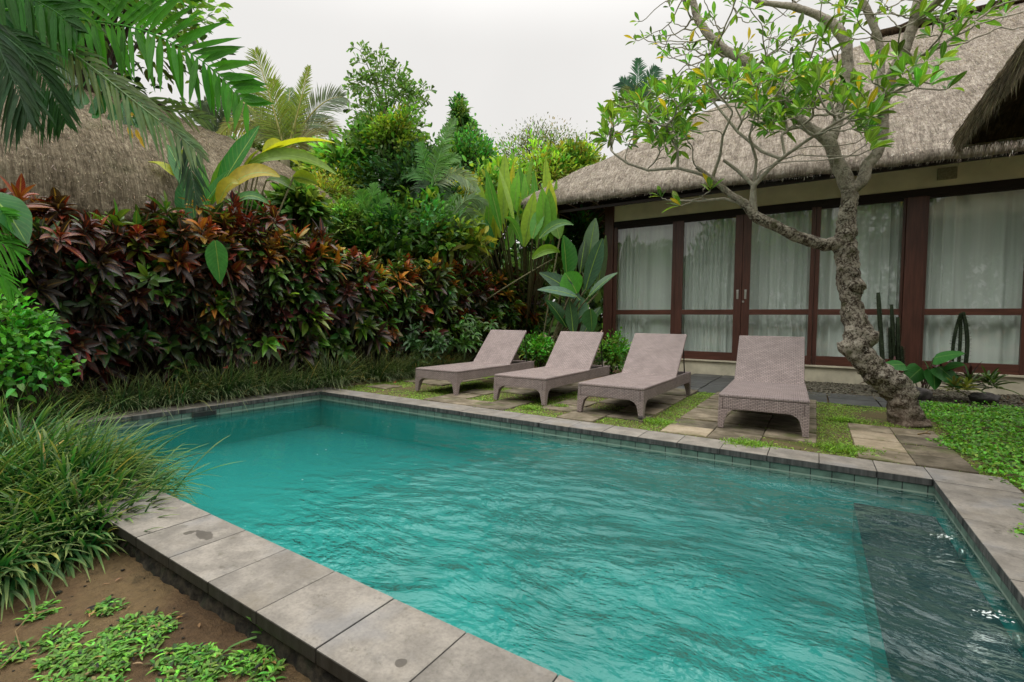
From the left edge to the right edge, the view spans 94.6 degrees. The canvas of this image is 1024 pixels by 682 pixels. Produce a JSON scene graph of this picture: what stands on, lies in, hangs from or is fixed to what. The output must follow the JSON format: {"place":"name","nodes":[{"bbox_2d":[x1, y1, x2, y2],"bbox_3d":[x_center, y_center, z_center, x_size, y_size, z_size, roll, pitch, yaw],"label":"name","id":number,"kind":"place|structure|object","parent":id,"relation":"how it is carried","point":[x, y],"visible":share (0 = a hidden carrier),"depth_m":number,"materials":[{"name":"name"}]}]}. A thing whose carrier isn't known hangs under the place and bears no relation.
{"place":"outdoors","nodes":[
{"label":"outdoors","id":0,"kind":"place"},
{"bbox_2d":[0,207,32,308],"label":"feather palm","id":1,"kind":"object","parent":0,"point":[11,289],"visible":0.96,"depth_m":3.90,"materials":[{"name":"plant"}]},
{"bbox_2d":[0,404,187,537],"bbox_3d":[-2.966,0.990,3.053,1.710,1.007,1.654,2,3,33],"label":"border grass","id":2,"kind":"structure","parent":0,"point":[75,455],"depth_m":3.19,"materials":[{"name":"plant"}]},
{"bbox_2d":[48,61,158,147],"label":"frond","id":3,"kind":"object","parent":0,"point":[77,99],"visible":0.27,"depth_m":6.51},
{"bbox_2d":[63,0,237,118],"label":"palm tree","id":4,"kind":"object","parent":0,"point":[178,5],"visible":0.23,"depth_m":10.18,"materials":[{"name":"green plant"}]},
{"bbox_2d":[0,545,310,681],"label":"soil ground","id":5,"kind":"structure","parent":0,"point":[135,588],"depth_m":2.00,"materials":[{"name":"soil"}]},
{"bbox_2d":[0,192,31,244],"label":"leaf plant","id":6,"kind":"object","parent":5,"relation":"on","point":[22,228],"visible":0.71,"depth_m":3.99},
{"bbox_2d":[0,436,123,536],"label":"border grass","id":7,"kind":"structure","parent":5,"relation":"on","point":[9,460],"depth_m":2.87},
{"bbox_2d":[32,620,92,654],"bbox_3d":[-1.803,1.185,1.903,0.186,0.030,0.221,-1,3,-28],"label":"grass patch","id":8,"kind":"object","parent":5,"relation":"on","point":[75,636],"visible":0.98,"depth_m":1.89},
{"bbox_2d":[0,381,141,455],"bbox_3d":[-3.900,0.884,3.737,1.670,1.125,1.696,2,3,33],"label":"border grass","id":9,"kind":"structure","parent":5,"relation":"on","point":[42,417],"depth_m":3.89,"materials":[{"name":"plant"}]},
{"bbox_2d":[0,472,158,620],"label":"border grass","id":10,"kind":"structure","parent":5,"relation":"on","point":[7,595],"depth_m":2.25,"materials":[{"name":"plant"}]},
{"bbox_2d":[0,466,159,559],"bbox_3d":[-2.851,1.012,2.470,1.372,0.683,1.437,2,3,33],"label":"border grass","id":11,"kind":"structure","parent":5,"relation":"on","point":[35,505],"depth_m":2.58,"materials":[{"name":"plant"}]},
{"bbox_2d":[29,636,135,681],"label":"grass patch","id":12,"kind":"object","parent":5,"relation":"on","point":[77,657],"visible":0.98,"depth_m":1.73,"materials":[{"name":"plant"}]},
{"bbox_2d":[0,400,205,503],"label":"border grass","id":13,"kind":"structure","parent":5,"relation":"on","point":[52,430],"depth_m":3.44,"materials":[{"name":"plant"}]},
{"bbox_2d":[0,422,241,600],"bbox_3d":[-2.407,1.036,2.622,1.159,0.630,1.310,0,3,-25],"label":"border grass","id":14,"kind":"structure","parent":5,"relation":"on","point":[93,533],"depth_m":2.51,"materials":[{"name":"plant"}]},
{"bbox_2d":[82,606,182,667],"bbox_3d":[-1.486,1.168,1.867,0.398,0.049,0.306,2,3,33],"label":"grass patch","id":15,"kind":"object","parent":5,"relation":"on","point":[116,638],"visible":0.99,"depth_m":1.87,"materials":[{"name":"plant"}]},
{"bbox_2d":[0,0,273,211],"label":"areca palm","id":16,"kind":"object","parent":5,"relation":"on","point":[36,33],"visible":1,"depth_m":4.46,"materials":[{"name":"plant"}]},
{"bbox_2d":[143,641,236,681],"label":"grass patch","id":17,"kind":"object","parent":5,"relation":"on","point":[208,670],"visible":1,"depth_m":1.71,"materials":[{"name":"plant"}]},
{"bbox_2d":[216,644,289,681],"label":"grass patch","id":18,"kind":"object","parent":5,"relation":"on","point":[251,659],"visible":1,"depth_m":1.70,"materials":[{"name":"plant"}]},
{"bbox_2d":[162,341,287,411],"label":"border grass","id":19,"kind":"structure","parent":0,"point":[231,385],"depth_m":6.35,"materials":[{"name":"plant"}]},
{"bbox_2d":[438,91,509,265],"bbox_3d":[-1.606,-7.365,21.717,5.018,8.427,3.650,2,3,33],"label":"conical tree","id":20,"kind":"object","parent":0,"point":[459,111],"visible":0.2,"depth_m":21.63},
{"bbox_2d":[149,425,876,681],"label":"pool floor","id":21,"kind":"structure","parent":0,"point":[275,464],"depth_m":3.27,"materials":[{"name":"liquid"}]},
{"bbox_2d":[61,395,1023,657],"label":"pool wall","id":22,"kind":"structure","parent":21,"relation":"on","point":[365,417],"depth_m":4.84,"materials":[{"name":"tile"}]},
{"bbox_2d":[852,506,891,681],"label":"pool step riser","id":23,"kind":"object","parent":21,"relation":"on","point":[877,645],"visible":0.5,"depth_m":2.42,"materials":[{"name":"tile"}]},
{"bbox_2d":[854,503,1023,681],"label":"pool step","id":24,"kind":"object","parent":23,"relation":"on","point":[902,648],"visible":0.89,"depth_m":2.25,"materials":[{"name":"stone"}]},
{"bbox_2d":[12,330,1023,424],"bbox_3d":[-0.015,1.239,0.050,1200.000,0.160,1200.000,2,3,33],"label":"ground","id":25,"kind":"structure","parent":0,"point":[615,371],"depth_m":8.27,"materials":[{"name":"soil"}]},
{"bbox_2d":[0,224,73,424],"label":"croton shrub","id":26,"kind":"object","parent":25,"relation":"on","point":[44,286],"visible":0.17,"depth_m":5.09,"materials":[{"name":"red plant"}]},
{"bbox_2d":[0,278,86,423],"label":"shrub","id":27,"kind":"object","parent":25,"relation":"on","point":[18,346],"visible":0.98,"depth_m":4.33,"materials":[{"name":"green plant"}]},
{"bbox_2d":[0,173,166,421],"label":"croton shrub","id":28,"kind":"object","parent":25,"relation":"on","point":[87,277],"visible":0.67,"depth_m":5.32,"materials":[{"name":"red plant"}]},
{"bbox_2d":[29,187,179,414],"bbox_3d":[-5.111,-0.437,5.859,1.290,2.701,1.961,2,3,33],"label":"croton shrub","id":29,"kind":"object","parent":25,"relation":"on","point":[110,361],"visible":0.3,"depth_m":5.70,"materials":[{"name":"red plant"}]},
{"bbox_2d":[52,362,191,419],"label":"border grass","id":30,"kind":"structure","parent":25,"relation":"on","point":[125,405],"depth_m":5.42,"materials":[{"name":"plant"}]},
{"bbox_2d":[99,215,218,406],"bbox_3d":[-4.683,-0.397,6.491,1.297,2.579,1.712,2,3,33],"label":"croton shrub","id":31,"kind":"object","parent":25,"relation":"on","point":[171,299],"visible":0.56,"depth_m":6.19,"materials":[{"name":"red plant"}]},
{"bbox_2d":[0,72,347,263],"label":"thatched hut","id":32,"kind":"object","parent":25,"relation":"on","point":[92,165],"visible":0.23,"depth_m":7.06,"materials":[{"name":"plant"}]},
{"bbox_2d":[119,191,249,403],"bbox_3d":[-4.518,-0.593,6.645,1.424,2.956,1.735,2,3,33],"label":"croton shrub","id":33,"kind":"object","parent":25,"relation":"on","point":[221,297],"visible":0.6,"depth_m":6.39,"materials":[{"name":"red plant"}]},
{"bbox_2d":[157,190,294,399],"bbox_3d":[-4.211,-0.676,6.983,1.213,3.100,1.857,2,3,33],"label":"croton shrub","id":34,"kind":"object","parent":25,"relation":"on","point":[249,226],"visible":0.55,"depth_m":6.89,"materials":[{"name":"red plant"}]},
{"bbox_2d":[150,125,335,376],"bbox_3d":[-4.358,-1.358,7.089,2.863,4.247,1.989,1,2,0],"label":"banana plant","id":35,"kind":"object","parent":25,"relation":"on","point":[229,173],"depth_m":7.62,"materials":[{"name":"plant"}]},
{"bbox_2d":[203,223,306,395],"bbox_3d":[-3.945,-0.493,7.404,1.277,2.707,1.984,1,2,1],"label":"croton shrub","id":36,"kind":"object","parent":25,"relation":"on","point":[281,324],"visible":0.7,"depth_m":7.27,"materials":[{"name":"red plant"}]},
{"bbox_2d":[203,45,351,167],"bbox_3d":[-7.871,-4.453,15.546,5.374,9.871,1.398,1,2,1],"label":"coconut palm","id":37,"kind":"object","parent":25,"relation":"on","point":[289,112],"visible":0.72,"depth_m":15.05,"materials":[{"name":"plant"}]},
{"bbox_2d":[252,217,353,390],"bbox_3d":[-3.524,-0.635,7.986,1.615,2.961,1.500,0,2,-14],"label":"croton shrub","id":38,"kind":"object","parent":25,"relation":"on","point":[310,287],"visible":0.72,"depth_m":7.75,"materials":[{"name":"green plant"}]},
{"bbox_2d":[264,176,342,246],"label":"background shrub","id":39,"kind":"object","parent":25,"relation":"on","point":[304,204],"visible":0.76,"depth_m":8.64,"materials":[{"name":"plant"}]},
{"bbox_2d":[268,214,367,387],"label":"croton shrub","id":40,"kind":"object","parent":25,"relation":"on","point":[322,341],"visible":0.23,"depth_m":8.22,"materials":[{"name":"red plant"}]},
{"bbox_2d":[298,164,358,201],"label":"background shrub","id":41,"kind":"object","parent":25,"relation":"on","point":[328,183],"visible":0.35,"depth_m":11.13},
{"bbox_2d":[291,130,373,186],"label":"background shrub","id":42,"kind":"object","parent":25,"relation":"on","point":[329,152],"visible":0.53,"depth_m":12.54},
{"bbox_2d":[325,194,369,246],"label":"background shrub","id":43,"kind":"object","parent":25,"relation":"on","point":[340,210],"visible":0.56,"depth_m":9.91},
{"bbox_2d":[319,249,376,383],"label":"croton shrub","id":44,"kind":"object","parent":25,"relation":"on","point":[344,336],"visible":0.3,"depth_m":8.34,"materials":[{"name":"red plant"}]},
{"bbox_2d":[314,245,395,383],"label":"croton shrub","id":45,"kind":"object","parent":25,"relation":"on","point":[366,323],"visible":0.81,"depth_m":8.64,"materials":[{"name":"green plant"}]},
{"bbox_2d":[343,182,401,253],"bbox_3d":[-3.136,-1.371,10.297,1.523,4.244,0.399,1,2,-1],"label":"shrub","id":46,"kind":"object","parent":25,"relation":"on","point":[365,195],"visible":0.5,"depth_m":10.18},
{"bbox_2d":[335,215,414,270],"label":"background shrub","id":47,"kind":"object","parent":25,"relation":"on","point":[362,241],"visible":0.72,"depth_m":10.11,"materials":[{"name":"plant"}]},
{"bbox_2d":[338,344,421,384],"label":"border grass","id":48,"kind":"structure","parent":25,"relation":"on","point":[378,374],"depth_m":8.47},
{"bbox_2d":[335,86,428,197],"bbox_3d":[-3.290,-3.029,12.808,3.302,7.548,2.522,2,3,33],"label":"background tree","id":49,"kind":"object","parent":25,"relation":"on","point":[362,150],"visible":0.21,"depth_m":12.16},
{"bbox_2d":[341,40,436,150],"bbox_3d":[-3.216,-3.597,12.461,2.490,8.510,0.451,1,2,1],"label":"tree","id":50,"kind":"object","parent":25,"relation":"on","point":[404,84],"visible":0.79,"depth_m":12.30,"materials":[{"name":"plant"}]},
{"bbox_2d":[354,250,426,378],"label":"croton shrub","id":51,"kind":"object","parent":25,"relation":"on","point":[404,307],"visible":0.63,"depth_m":9.37,"materials":[{"name":"green plant"}]},
{"bbox_2d":[356,98,431,203],"bbox_3d":[-2.960,-2.616,12.202,2.134,6.778,1.868,2,3,33],"label":"background tree","id":52,"kind":"object","parent":25,"relation":"on","point":[391,122],"visible":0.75,"depth_m":11.62,"materials":[{"name":"plant"}]},
{"bbox_2d":[352,122,463,246],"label":"background shrub","id":53,"kind":"object","parent":25,"relation":"on","point":[399,162],"visible":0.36,"depth_m":11.32,"materials":[{"name":"plant"}]},
{"bbox_2d":[379,249,443,375],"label":"croton shrub","id":54,"kind":"object","parent":25,"relation":"on","point":[410,296],"visible":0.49,"depth_m":9.70,"materials":[{"name":"red plant"}]},
{"bbox_2d":[348,186,485,278],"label":"background shrub","id":55,"kind":"object","parent":25,"relation":"on","point":[402,214],"visible":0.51,"depth_m":10.21,"materials":[{"name":"plant"}]},
{"bbox_2d":[393,180,454,265],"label":"background shrub","id":56,"kind":"object","parent":25,"relation":"on","point":[430,192],"visible":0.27,"depth_m":10.80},
{"bbox_2d":[398,251,469,364],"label":"croton shrub","id":57,"kind":"object","parent":25,"relation":"on","point":[435,289],"visible":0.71,"depth_m":10.09,"materials":[{"name":"green plant"}]},
{"bbox_2d":[400,117,480,230],"bbox_3d":[-1.709,-2.185,10.825,1.954,5.860,0.390,1,2,10],"label":"feather palm","id":58,"kind":"object","parent":25,"relation":"on","point":[441,163],"visible":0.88,"depth_m":10.78,"materials":[{"name":"plant"}]},
{"bbox_2d":[406,190,488,360],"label":"shrub","id":59,"kind":"object","parent":25,"relation":"on","point":[480,202],"visible":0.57,"depth_m":10.61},
{"bbox_2d":[407,206,498,357],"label":"background shrub","id":60,"kind":"object","parent":25,"relation":"on","point":[472,247],"visible":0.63,"depth_m":10.62,"materials":[{"name":"plant"}]},
{"bbox_2d":[429,121,504,263],"bbox_3d":[-1.667,-4.101,19.252,3.655,9.214,3.786,2,3,33],"label":"background tree","id":61,"kind":"object","parent":25,"relation":"on","point":[469,151],"visible":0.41,"depth_m":18.09,"materials":[{"name":"plant"}]},
{"bbox_2d":[441,262,494,361],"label":"croton shrub","id":62,"kind":"object","parent":25,"relation":"on","point":[467,302],"visible":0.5,"depth_m":11.08,"materials":[{"name":"green plant"}]},
{"bbox_2d":[455,261,499,361],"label":"croton shrub","id":63,"kind":"object","parent":25,"relation":"on","point":[484,279],"visible":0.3,"depth_m":11.38,"materials":[{"name":"green plant"}]},
{"bbox_2d":[462,152,530,266],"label":"background shrub","id":64,"kind":"object","parent":25,"relation":"on","point":[493,166],"visible":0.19,"depth_m":13.84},
{"bbox_2d":[420,154,573,353],"bbox_3d":[-0.406,-2.274,12.418,3.429,5.766,4.416,1,2,-2],"label":"heliconia","id":65,"kind":"object","parent":25,"relation":"on","point":[539,222],"visible":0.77,"depth_m":11.44,"materials":[{"name":"green plant"}]},
{"bbox_2d":[484,268,525,340],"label":"croton shrub","id":66,"kind":"object","parent":25,"relation":"on","point":[499,279],"visible":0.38,"depth_m":12.25,"materials":[{"name":"green plant"}]},
{"bbox_2d":[487,263,533,355],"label":"croton shrub","id":67,"kind":"object","parent":25,"relation":"on","point":[516,296],"visible":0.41,"depth_m":12.64,"materials":[{"name":"green plant"}]},
{"bbox_2d":[2,387,1023,681],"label":"pool edge","id":68,"kind":"object","parent":25,"relation":"on","point":[316,621],"visible":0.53,"depth_m":2.11,"materials":[{"name":"stone"}]},
{"bbox_2d":[0,363,129,426],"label":"border grass","id":69,"kind":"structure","parent":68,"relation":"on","point":[43,406],"depth_m":4.96,"materials":[{"name":"plant"}]},
{"bbox_2d":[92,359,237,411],"bbox_3d":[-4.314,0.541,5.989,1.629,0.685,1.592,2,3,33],"label":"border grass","id":70,"kind":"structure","parent":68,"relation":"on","point":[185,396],"depth_m":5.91,"materials":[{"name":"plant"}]},
{"bbox_2d":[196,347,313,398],"bbox_3d":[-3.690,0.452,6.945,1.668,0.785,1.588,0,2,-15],"label":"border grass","id":71,"kind":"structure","parent":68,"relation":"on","point":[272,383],"depth_m":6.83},
{"bbox_2d":[242,357,339,393],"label":"border grass","id":72,"kind":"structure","parent":68,"relation":"on","point":[305,384],"depth_m":7.28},
{"bbox_2d":[289,344,376,391],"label":"border grass","id":73,"kind":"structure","parent":68,"relation":"on","point":[346,377],"depth_m":7.64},
{"bbox_2d":[448,240,603,335],"bbox_3d":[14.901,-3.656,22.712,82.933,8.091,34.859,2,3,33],"label":"shrub","id":74,"kind":"object","parent":25,"relation":"on","point":[596,302],"visible":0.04,"depth_m":31.50,"materials":[{"name":"plant"}]},
{"bbox_2d":[517,271,551,360],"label":"croton shrub","id":75,"kind":"object","parent":25,"relation":"on","point":[537,314],"visible":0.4,"depth_m":13.27,"materials":[{"name":"green plant"}]},
{"bbox_2d":[516,330,555,367],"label":"leafy shrub","id":76,"kind":"object","parent":25,"relation":"on","point":[537,345],"visible":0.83,"depth_m":10.37,"materials":[{"name":"green plant"}]},
{"bbox_2d":[484,122,589,352],"bbox_3d":[0.991,-3.303,16.887,4.141,7.872,3.796,2,3,33],"label":"frangipani bush","id":77,"kind":"object","parent":25,"relation":"on","point":[539,161],"visible":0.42,"depth_m":16.10,"materials":[{"name":"plant"}]},
{"bbox_2d":[490,112,601,178],"bbox_3d":[1.750,-8.089,34.180,8.145,16.067,7.676,0,2,-20],"label":"background tree","id":78,"kind":"object","parent":25,"relation":"on","point":[553,140],"visible":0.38,"depth_m":32.71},
{"bbox_2d":[527,204,604,298],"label":"background shrub","id":79,"kind":"object","parent":25,"relation":"on","point":[574,234],"visible":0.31,"depth_m":13.41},
{"bbox_2d":[537,131,603,330],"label":"frangipani bush","id":80,"kind":"object","parent":25,"relation":"on","point":[579,146],"visible":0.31,"depth_m":16.50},
{"bbox_2d":[538,218,617,365],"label":"strelitzia","id":81,"kind":"object","parent":25,"relation":"on","point":[592,256],"visible":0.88,"depth_m":10.52,"materials":[{"name":"green plant"}]},
{"bbox_2d":[592,326,631,373],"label":"leafy shrub","id":82,"kind":"object","parent":25,"relation":"on","point":[613,358],"visible":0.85,"depth_m":10.41,"materials":[{"name":"green plant"}]},
{"bbox_2d":[612,57,667,143],"bbox_3d":[6.433,-7.038,24.154,3.055,14.688,0.820,1,2,0],"label":"tree","id":83,"kind":"object","parent":25,"relation":"on","point":[624,82],"visible":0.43,"depth_m":23.97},
{"bbox_2d":[520,0,1023,396],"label":"villa","id":84,"kind":"object","parent":25,"relation":"on","point":[915,170],"visible":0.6,"depth_m":9.56,"materials":[{"name":"beige paint"}]},
{"bbox_2d":[612,222,676,354],"bbox_3d":[3.188,-1.215,11.487,1.511,3.177,0.070,2,3,33],"label":"window","id":85,"kind":"structure","parent":84,"relation":"in","point":[616,312],"depth_m":11.45,"materials":[{"name":"red wood"}]},
{"bbox_2d":[617,224,672,346],"bbox_3d":[3.298,-1.254,11.659,1.430,3.190,0.125,2,3,33],"label":"curtain","id":86,"kind":"object","parent":84,"relation":"hanging from","point":[645,266],"visible":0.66,"depth_m":11.68,"materials":[{"name":"fabric"}]},
{"bbox_2d":[682,218,735,352],"bbox_3d":[4.532,-1.207,10.868,1.194,3.190,0.127,2,3,33],"label":"curtain","id":87,"kind":"object","parent":84,"relation":"hanging from","point":[708,265],"visible":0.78,"depth_m":10.87,"materials":[{"name":"fabric"}]},
{"bbox_2d":[674,215,743,360],"bbox_3d":[4.403,-1.167,10.667,1.408,3.177,0.087,2,3,33],"label":"door","id":88,"kind":"structure","parent":84,"relation":"in","point":[736,311],"depth_m":10.57,"materials":[{"name":"red wood"}]},
{"bbox_2d":[740,207,816,364],"bbox_3d":[5.555,-1.123,9.928,1.316,3.177,0.087,2,3,33],"label":"door","id":89,"kind":"structure","parent":84,"relation":"in","point":[747,237],"depth_m":10.05,"materials":[{"name":"red wood"}]},
{"bbox_2d":[748,210,811,355],"bbox_3d":[5.715,-1.162,10.112,1.184,3.190,0.120,2,3,33],"label":"curtain","id":90,"kind":"object","parent":84,"relation":"hanging from","point":[780,272],"visible":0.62,"depth_m":10.10,"materials":[{"name":"fabric"}]},
{"bbox_2d":[811,198,906,366],"bbox_3d":[6.721,-1.080,9.220,1.397,3.177,0.070,2,3,33],"label":"window","id":91,"kind":"structure","parent":84,"relation":"in","point":[815,360],"depth_m":9.43,"materials":[{"name":"red wood"}]},
{"bbox_2d":[816,201,902,358],"bbox_3d":[6.841,-1.119,9.389,1.351,3.190,0.120,2,3,33],"label":"curtain","id":92,"kind":"object","parent":84,"relation":"hanging from","point":[878,237],"visible":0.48,"depth_m":9.27,"materials":[{"name":"fabric"}]},
{"bbox_2d":[922,192,998,362],"bbox_3d":[8.089,-1.072,8.587,1.024,3.190,0.118,2,3,33],"label":"curtain","id":93,"kind":"object","parent":84,"relation":"hanging from","point":[961,233],"visible":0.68,"depth_m":8.57,"materials":[{"name":"fabric"}]},
{"bbox_2d":[919,186,1023,374],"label":"window","id":94,"kind":"structure","parent":84,"relation":"in","point":[1008,369],"depth_m":8.27,"materials":[{"name":"red wood"}]},
{"bbox_2d":[988,190,1023,364],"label":"curtain","id":95,"kind":"object","parent":84,"relation":"hanging from","point":[1006,277],"visible":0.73,"depth_m":8.24,"materials":[{"name":"fabric"}]},
{"bbox_2d":[589,0,1023,427],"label":"frangipani tree","id":96,"kind":"object","parent":25,"relation":"on","point":[898,391],"visible":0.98,"depth_m":5.58,"materials":[{"name":"green plant"}]},
{"bbox_2d":[909,453,978,473],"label":"paving slab","id":97,"kind":"structure","parent":25,"relation":"on","point":[957,465],"depth_m":3.81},
{"bbox_2d":[919,400,1023,536],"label":"groundcover","id":98,"kind":"object","parent":25,"relation":"on","point":[995,416],"visible":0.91,"depth_m":4.80,"materials":[{"name":"green plant"}]},
{"bbox_2d":[944,33,1023,163],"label":"thatched roof","id":99,"kind":"structure","parent":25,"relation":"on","point":[995,115],"depth_m":5.45,"materials":[{"name":"plant"}]},
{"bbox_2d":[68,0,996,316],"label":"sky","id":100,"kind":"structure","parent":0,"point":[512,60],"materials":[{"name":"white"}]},
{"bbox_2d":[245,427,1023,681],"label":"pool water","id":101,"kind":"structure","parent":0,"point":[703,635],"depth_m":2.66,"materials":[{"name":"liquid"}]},
{"bbox_2d":[320,376,1023,484],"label":"patio ground","id":102,"kind":"structure","parent":0,"point":[877,415],"depth_m":5.76,"materials":[{"name":"plant"}]},
{"bbox_2d":[387,321,459,369],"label":"broadleaf shrub","id":103,"kind":"object","parent":102,"relation":"on","point":[411,338],"visible":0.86,"depth_m":9.37,"materials":[{"name":"green plant"}]},
{"bbox_2d":[429,313,498,359],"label":"broadleaf shrub","id":104,"kind":"object","parent":102,"relation":"on","point":[466,344],"visible":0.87,"depth_m":10.05,"materials":[{"name":"green plant"}]},
{"bbox_2d":[415,330,533,394],"bbox_3d":[-0.549,0.289,8.194,0.830,0.945,2.330,2,3,32],"label":"sun lounger","id":105,"kind":"object","parent":102,"relation":"on","point":[497,352],"visible":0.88,"depth_m":8.32,"materials":[{"name":"beige wicker"}]},
{"bbox_2d":[494,331,609,404],"bbox_3d":[0.719,0.335,7.428,0.830,0.945,2.330,2,3,32],"label":"sun lounger","id":106,"kind":"object","parent":102,"relation":"on","point":[571,358],"visible":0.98,"depth_m":7.58,"materials":[{"name":"beige wicker"}]},
{"bbox_2d":[577,333,690,419],"bbox_3d":[1.796,0.384,6.588,0.830,0.949,2.340,2,3,33],"label":"sun lounger","id":107,"kind":"object","parent":102,"relation":"on","point":[651,366],"visible":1,"depth_m":6.76,"materials":[{"name":"beige wicker"}]},
{"bbox_2d":[718,335,809,436],"bbox_3d":[3.155,0.429,5.840,0.830,0.945,2.330,2,3,30],"label":"sun lounger","id":108,"kind":"object","parent":102,"relation":"on","point":[769,374],"visible":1,"depth_m":6.04,"materials":[{"name":"beige wicker"}]},
{"bbox_2d":[804,380,1023,408],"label":"gravel","id":109,"kind":"structure","parent":0,"point":[856,389],"depth_m":7.99,"materials":[{"name":"gravel"}]},
{"bbox_2d":[886,304,906,363],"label":"column cactus","id":110,"kind":"object","parent":109,"relation":"on","point":[896,349],"depth_m":8.20,"materials":[{"name":"green plant"}]},
{"bbox_2d":[886,351,964,389],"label":"taro plant","id":111,"kind":"object","parent":109,"relation":"on","point":[915,373],"visible":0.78,"depth_m":7.28,"materials":[{"name":"green plant"}]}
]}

